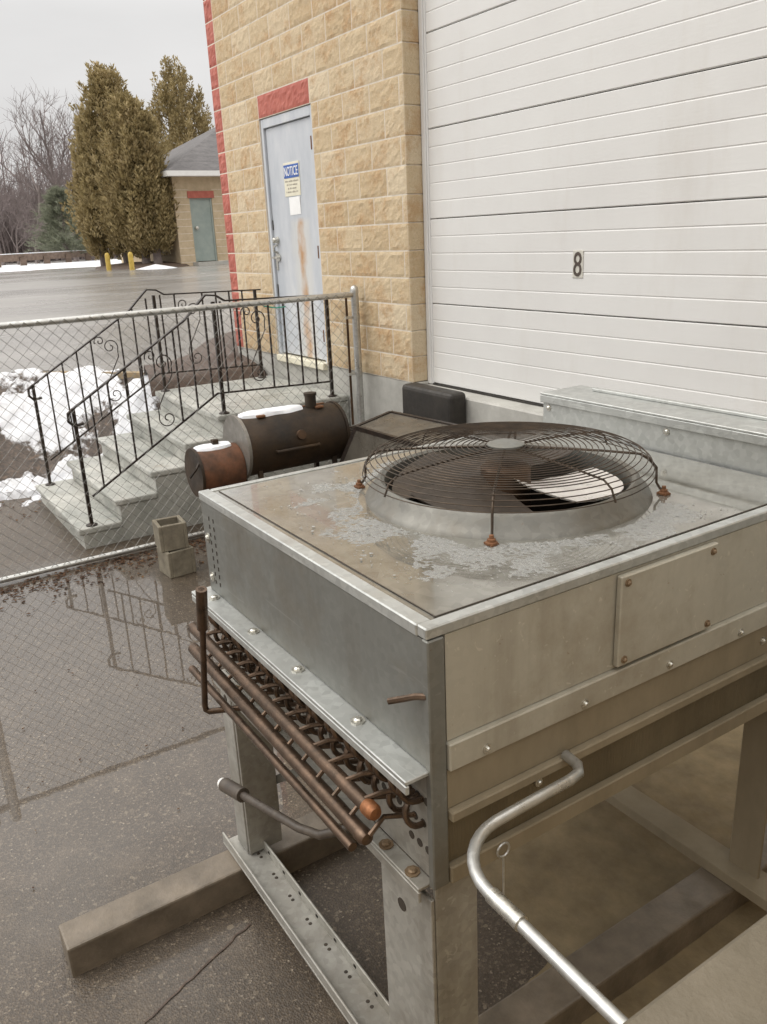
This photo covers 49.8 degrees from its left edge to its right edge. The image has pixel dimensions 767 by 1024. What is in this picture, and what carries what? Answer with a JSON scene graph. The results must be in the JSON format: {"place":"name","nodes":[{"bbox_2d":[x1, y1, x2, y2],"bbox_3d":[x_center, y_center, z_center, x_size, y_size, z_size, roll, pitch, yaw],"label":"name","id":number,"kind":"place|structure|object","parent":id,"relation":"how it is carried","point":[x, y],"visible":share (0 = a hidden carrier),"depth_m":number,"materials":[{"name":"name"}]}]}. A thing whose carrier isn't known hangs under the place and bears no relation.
{"place":"outdoors","nodes":[
{"label":"outdoors","id":0,"kind":"place"},
{"bbox_2d":[0,0,214,196],"label":"sky","id":1,"kind":"structure","parent":0,"point":[49,43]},
{"bbox_2d":[0,257,321,372],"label":"road","id":2,"kind":"structure","parent":0,"point":[44,294],"depth_m":13.93,"materials":[{"name":"grey asphalt"}]},
{"bbox_2d":[0,259,121,271],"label":"snow verge","id":3,"kind":"structure","parent":2,"relation":"on","point":[42,266],"depth_m":30.20,"materials":[{"name":"white snow"}]},
{"bbox_2d":[146,55,213,153],"bbox_3d":[-7.853,-13.757,32.423,4.638,7.466,4.476,-14,22,-30],"label":"cedar tree","id":4,"kind":"object","parent":3,"relation":"on","point":[181,116],"visible":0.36,"depth_m":31.20,"materials":[{"name":"green plant"}]},
{"bbox_2d":[19,371,143,378],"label":"kerb","id":5,"kind":"structure","parent":2,"relation":"on","point":[131,374],"depth_m":9.16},
{"bbox_2d":[0,129,166,263],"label":"distant wood","id":6,"kind":"object","parent":2,"relation":"on","point":[7,246],"visible":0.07,"depth_m":46.34,"materials":[{"name":"brown plant"}]},
{"bbox_2d":[95,261,188,269],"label":"mulch island","id":7,"kind":"structure","parent":2,"relation":"on","point":[125,266],"depth_m":24.09,"materials":[{"name":"brown soil"}]},
{"bbox_2d":[59,117,116,265],"bbox_3d":[-8.802,-9.631,25.030,2.102,4.450,1.928,-14,22,-30],"label":"cedar tree","id":8,"kind":"object","parent":7,"relation":"on","point":[93,244],"visible":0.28,"depth_m":24.72,"materials":[{"name":"green plant"}]},
{"bbox_2d":[68,60,138,262],"bbox_3d":[-7.920,-10.172,24.510,2.933,5.728,2.820,-14,22,-30],"label":"cedar tree","id":9,"kind":"object","parent":7,"relation":"on","point":[103,81],"visible":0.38,"depth_m":23.68,"materials":[{"name":"green plant"}]},
{"bbox_2d":[91,89,177,262],"bbox_3d":[-7.086,-9.451,23.723,2.422,4.793,2.368,-14,22,-30],"label":"cedar tree","id":10,"kind":"object","parent":7,"relation":"on","point":[122,102],"visible":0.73,"depth_m":23.10,"materials":[{"name":"green plant"}]},
{"bbox_2d":[117,108,179,262],"bbox_3d":[-6.700,-9.197,23.614,1.697,4.349,1.674,-14,22,-30],"label":"cedar tree","id":11,"kind":"object","parent":7,"relation":"on","point":[165,241],"visible":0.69,"depth_m":23.32,"materials":[{"name":"green plant"}]},
{"bbox_2d":[135,264,176,269],"bbox_3d":[-6.415,-6.929,23.306,1.094,0.120,1.600,-14,22,-30],"label":"snow heap","id":12,"kind":"object","parent":2,"relation":"on","point":[156,266],"visible":0.97,"depth_m":22.97,"materials":[{"name":"white snow"}]},
{"bbox_2d":[0,497,547,1023],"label":"yard pavement","id":13,"kind":"structure","parent":0,"point":[120,809],"depth_m":3.42,"materials":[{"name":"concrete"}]},
{"bbox_2d":[0,490,225,887],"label":"leaf litter","id":14,"kind":"object","parent":13,"relation":"on","point":[121,561],"visible":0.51,"depth_m":6.00,"materials":[{"name":"brown plant"}]},
{"bbox_2d":[157,545,196,578],"bbox_3d":[-1.490,0.340,5.954,0.200,0.190,0.200,-16,23,-34],"label":"cinder block","id":15,"kind":"object","parent":13,"relation":"on","point":[176,563],"depth_m":5.88,"materials":[{"name":"concrete"}]},
{"bbox_2d":[152,515,188,552],"bbox_3d":[-1.523,0.154,5.912,0.200,0.190,0.200,-12,21,-25],"label":"cinder block","id":16,"kind":"object","parent":15,"relation":"on","point":[170,533],"depth_m":5.84,"materials":[{"name":"concrete"}]},
{"bbox_2d":[0,285,364,583],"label":"chain link fence","id":17,"kind":"object","parent":13,"relation":"on","point":[355,316],"visible":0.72,"depth_m":6.17,"materials":[{"name":"metal"}]},
{"bbox_2d":[35,375,349,548],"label":"concrete steps","id":18,"kind":"structure","parent":13,"relation":"on","point":[120,481],"depth_m":7.13,"materials":[{"name":"grey concrete"}]},
{"bbox_2d":[27,289,265,485],"bbox_3d":[-2.204,-1.287,8.004,2.357,1.686,0.089,-14,22,-30],"label":"iron railing","id":19,"kind":"object","parent":18,"relation":"on","point":[34,399],"visible":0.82,"depth_m":7.83,"materials":[{"name":"black metal"}]},
{"bbox_2d":[66,294,336,526],"bbox_3d":[-1.400,-0.928,6.826,2.357,1.686,0.089,-14,22,-30],"label":"iron railing","id":20,"kind":"object","parent":18,"relation":"on","point":[144,352],"visible":0.9,"depth_m":6.67,"materials":[{"name":"black metal"}]},
{"bbox_2d":[144,923,250,1022],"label":"paving crack","id":21,"kind":"object","parent":13,"relation":"on","point":[165,1002],"visible":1,"depth_m":2.67,"materials":[{"name":"black asphalt"}]},
{"bbox_2d":[59,806,381,976],"bbox_3d":[-0.087,1.211,3.307,2.300,0.126,0.130,-14,22,-30],"label":"concrete sleeper","id":22,"kind":"object","parent":13,"relation":"on","point":[98,936],"visible":0.45,"depth_m":2.86,"materials":[{"name":"grey concrete"}]},
{"bbox_2d":[188,421,766,1023],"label":"condenser unit","id":23,"kind":"object","parent":22,"relation":"on","point":[430,725],"visible":1,"depth_m":2.11,"materials":[{"name":"metal"}]},
{"bbox_2d":[258,459,735,591],"bbox_3d":[0.276,-0.042,2.451,1.102,0.008,1.118,-14,22,-30],"label":"slush","id":24,"kind":"object","parent":23,"relation":"on","point":[656,517],"visible":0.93,"depth_m":2.11,"materials":[{"name":"white snow"}]},
{"bbox_2d":[496,842,509,894],"bbox_3d":[0.282,0.868,1.942,0.042,0.220,0.007,-14,22,-30],"label":"hanging rod","id":25,"kind":"object","parent":23,"relation":"hanging from","point":[503,863],"visible":0.97,"depth_m":1.92,"materials":[{"name":"grey metal"}]},
{"bbox_2d":[467,750,627,1023],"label":"metal conduit","id":26,"kind":"object","parent":23,"relation":"attached to","point":[506,909],"visible":1,"depth_m":1.57,"materials":[{"name":"metal"}]},
{"bbox_2d":[540,385,766,476],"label":"equipment box","id":27,"kind":"object","parent":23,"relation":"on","point":[736,440],"visible":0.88,"depth_m":2.84,"materials":[{"name":"metal"}]},
{"bbox_2d":[184,391,354,496],"bbox_3d":[-0.645,-0.231,5.919,1.591,1.224,0.600,-14,22,-30],"label":"barrel smoker","id":28,"kind":"object","parent":13,"relation":"on","point":[312,431],"visible":0.71,"depth_m":5.58,"materials":[{"name":"black metal"}]},
{"bbox_2d":[194,441,230,451],"bbox_3d":[-1.144,-0.440,5.515,0.260,0.040,0.123,-14,22,-30],"label":"snow patch","id":29,"kind":"object","parent":28,"relation":"on","point":[211,447],"visible":0.96,"depth_m":5.48,"materials":[{"name":"white snow"}]},
{"bbox_2d":[238,405,302,418],"bbox_3d":[-0.777,-0.695,5.688,0.495,0.050,0.137,-14,22,-30],"label":"snow patch","id":30,"kind":"object","parent":28,"relation":"on","point":[267,412],"visible":0.98,"depth_m":5.64,"materials":[{"name":"white snow"}]},
{"bbox_2d":[340,411,469,461],"bbox_3d":[0.082,-0.117,5.711,0.453,1.074,1.354,-14,22,-30],"label":"framed cart","id":31,"kind":"object","parent":13,"relation":"on","point":[367,438],"visible":0.38,"depth_m":5.59,"materials":[{"name":"black metal"}]},
{"bbox_2d":[481,724,766,1023],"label":"dirt strip","id":32,"kind":"object","parent":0,"point":[575,883],"visible":0.41,"depth_m":3.04,"materials":[{"name":"brown soil"}]},
{"bbox_2d":[478,824,766,1023],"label":"concrete sleeper","id":33,"kind":"object","parent":32,"relation":"on","point":[612,963],"visible":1,"depth_m":2.58,"materials":[{"name":"grey concrete"}]},
{"bbox_3d":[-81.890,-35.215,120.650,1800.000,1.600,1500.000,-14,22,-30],"label":"ground","id":34,"kind":"structure","parent":0,"visible":0},
{"bbox_2d":[0,162,29,264],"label":"bare tree","id":35,"kind":"object","parent":34,"relation":"on","point":[9,194],"visible":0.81,"depth_m":33.00,"materials":[{"name":"brown plant"}]},
{"bbox_2d":[0,183,45,264],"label":"bare tree","id":36,"kind":"object","parent":34,"relation":"on","point":[20,214],"visible":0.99,"depth_m":32.82,"materials":[{"name":"brown plant"}]},
{"bbox_2d":[3,151,71,238],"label":"bare tree","id":37,"kind":"object","parent":34,"relation":"on","point":[32,187],"visible":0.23,"depth_m":41.65,"materials":[{"name":"brown plant"}]},
{"bbox_2d":[0,121,77,263],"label":"bare tree","id":38,"kind":"object","parent":34,"relation":"on","point":[38,191],"visible":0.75,"depth_m":36.25,"materials":[{"name":"brown plant"}]},
{"bbox_2d":[0,79,78,260],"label":"bare tree","id":39,"kind":"object","parent":34,"relation":"on","point":[45,139],"visible":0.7,"depth_m":37.47,"materials":[{"name":"brown plant"}]},
{"bbox_2d":[23,185,90,257],"bbox_3d":[-13.749,-12.319,35.504,3.635,3.385,3.767,-2,19,2],"label":"pine tree","id":40,"kind":"object","parent":34,"relation":"on","point":[53,195],"visible":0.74,"depth_m":35.01,"materials":[{"name":"green plant"}]},
{"bbox_2d":[0,250,114,267],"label":"guard rail","id":41,"kind":"object","parent":34,"relation":"on","point":[24,258],"visible":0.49,"depth_m":33.28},
{"bbox_2d":[45,139,94,259],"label":"bare tree","id":42,"kind":"object","parent":34,"relation":"on","point":[93,257],"visible":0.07,"depth_m":41.24,"materials":[{"name":"brown plant"}]},
{"bbox_2d":[0,365,160,506],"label":"snow bank","id":43,"kind":"structure","parent":34,"relation":"on","point":[6,415],"depth_m":8.71,"materials":[{"name":"snow"}]},
{"bbox_2d":[105,253,111,269],"bbox_3d":[-7.845,-7.085,23.555,0.140,0.580,0.140,-14,22,-30],"label":"bollard","id":44,"kind":"object","parent":34,"relation":"on","point":[107,261],"visible":0.88,"depth_m":23.49,"materials":[{"name":"yellow metal"}]},
{"bbox_2d":[128,252,134,269],"bbox_3d":[-6.999,-6.917,22.940,0.140,0.580,0.140,-14,22,-30],"label":"bollard","id":45,"kind":"object","parent":34,"relation":"on","point":[131,261],"visible":0.88,"depth_m":22.88,"materials":[{"name":"yellow metal"}]},
{"bbox_2d":[121,127,228,265],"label":"outbuilding","id":46,"kind":"structure","parent":34,"relation":"on","point":[192,169],"depth_m":24.32,"materials":[{"name":"brick"}]},
{"bbox_2d":[189,198,217,261],"bbox_3d":[-5.330,-8.341,24.453,0.680,1.768,0.160,-14,22,-30],"label":"door","id":47,"kind":"structure","parent":46,"relation":"in","point":[200,208],"depth_m":24.46,"materials":[{"name":"metal"}]},
{"bbox_2d":[144,331,267,396],"bbox_3d":[-2.016,-2.022,10.276,3.654,0.293,4.075,11,23,35],"label":"mulch bed","id":48,"kind":"object","parent":34,"relation":"on","point":[187,378],"visible":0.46,"depth_m":8.66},
{"bbox_2d":[203,0,766,433],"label":"block building","id":49,"kind":"structure","parent":34,"relation":"on","point":[474,174],"depth_m":5.51,"materials":[{"name":"brick"}]},
{"bbox_2d":[260,104,327,369],"bbox_3d":[-0.818,-2.512,7.754,0.171,2.244,1.017,-14,22,-30],"label":"door","id":50,"kind":"structure","parent":49,"relation":"in","point":[287,137],"depth_m":7.75,"materials":[{"name":"grey paint"}]},
{"bbox_2d":[283,160,300,196],"bbox_3d":[-0.841,-3.045,7.560,0.010,0.290,0.310,-14,22,-30],"label":"notice sign","id":51,"kind":"object","parent":50,"relation":"attached to","point":[292,178],"visible":1,"depth_m":7.55,"materials":[{"name":"beige paint"}]},
{"bbox_2d":[289,196,300,214],"bbox_3d":[-0.816,-2.820,7.614,0.010,0.157,0.220,-14,22,-30],"label":"paper notice","id":52,"kind":"object","parent":50,"relation":"attached to","point":[295,205],"visible":1,"depth_m":7.61,"materials":[{"name":"white paper"}]},
{"bbox_2d":[402,382,465,423],"bbox_3d":[0.374,-0.796,6.229,0.152,0.285,0.640,-14,22,-30],"label":"dock bumper","id":53,"kind":"object","parent":49,"relation":"attached to","point":[434,402],"visible":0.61,"depth_m":6.09,"materials":[{"name":"black rubber"}]},
{"bbox_2d":[418,0,766,414],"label":"garage door","id":54,"kind":"structure","parent":49,"relation":"in","point":[631,135],"depth_m":4.84,"materials":[{"name":"white paint"}]},
{"bbox_2d":[573,250,583,277],"bbox_3d":[1.192,-1.520,5.068,0.008,0.164,0.086,-14,22,-30],"label":"number sign","id":55,"kind":"object","parent":54,"relation":"attached to","point":[578,263],"depth_m":5.06,"materials":[{"name":"white plastic"}]},
{"bbox_2d":[623,915,766,1023],"bbox_3d":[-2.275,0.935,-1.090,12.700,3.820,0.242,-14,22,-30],"label":"concrete ledge","id":56,"kind":"structure","parent":34,"relation":"on","point":[727,984],"depth_m":0.55,"materials":[{"name":"concrete"}]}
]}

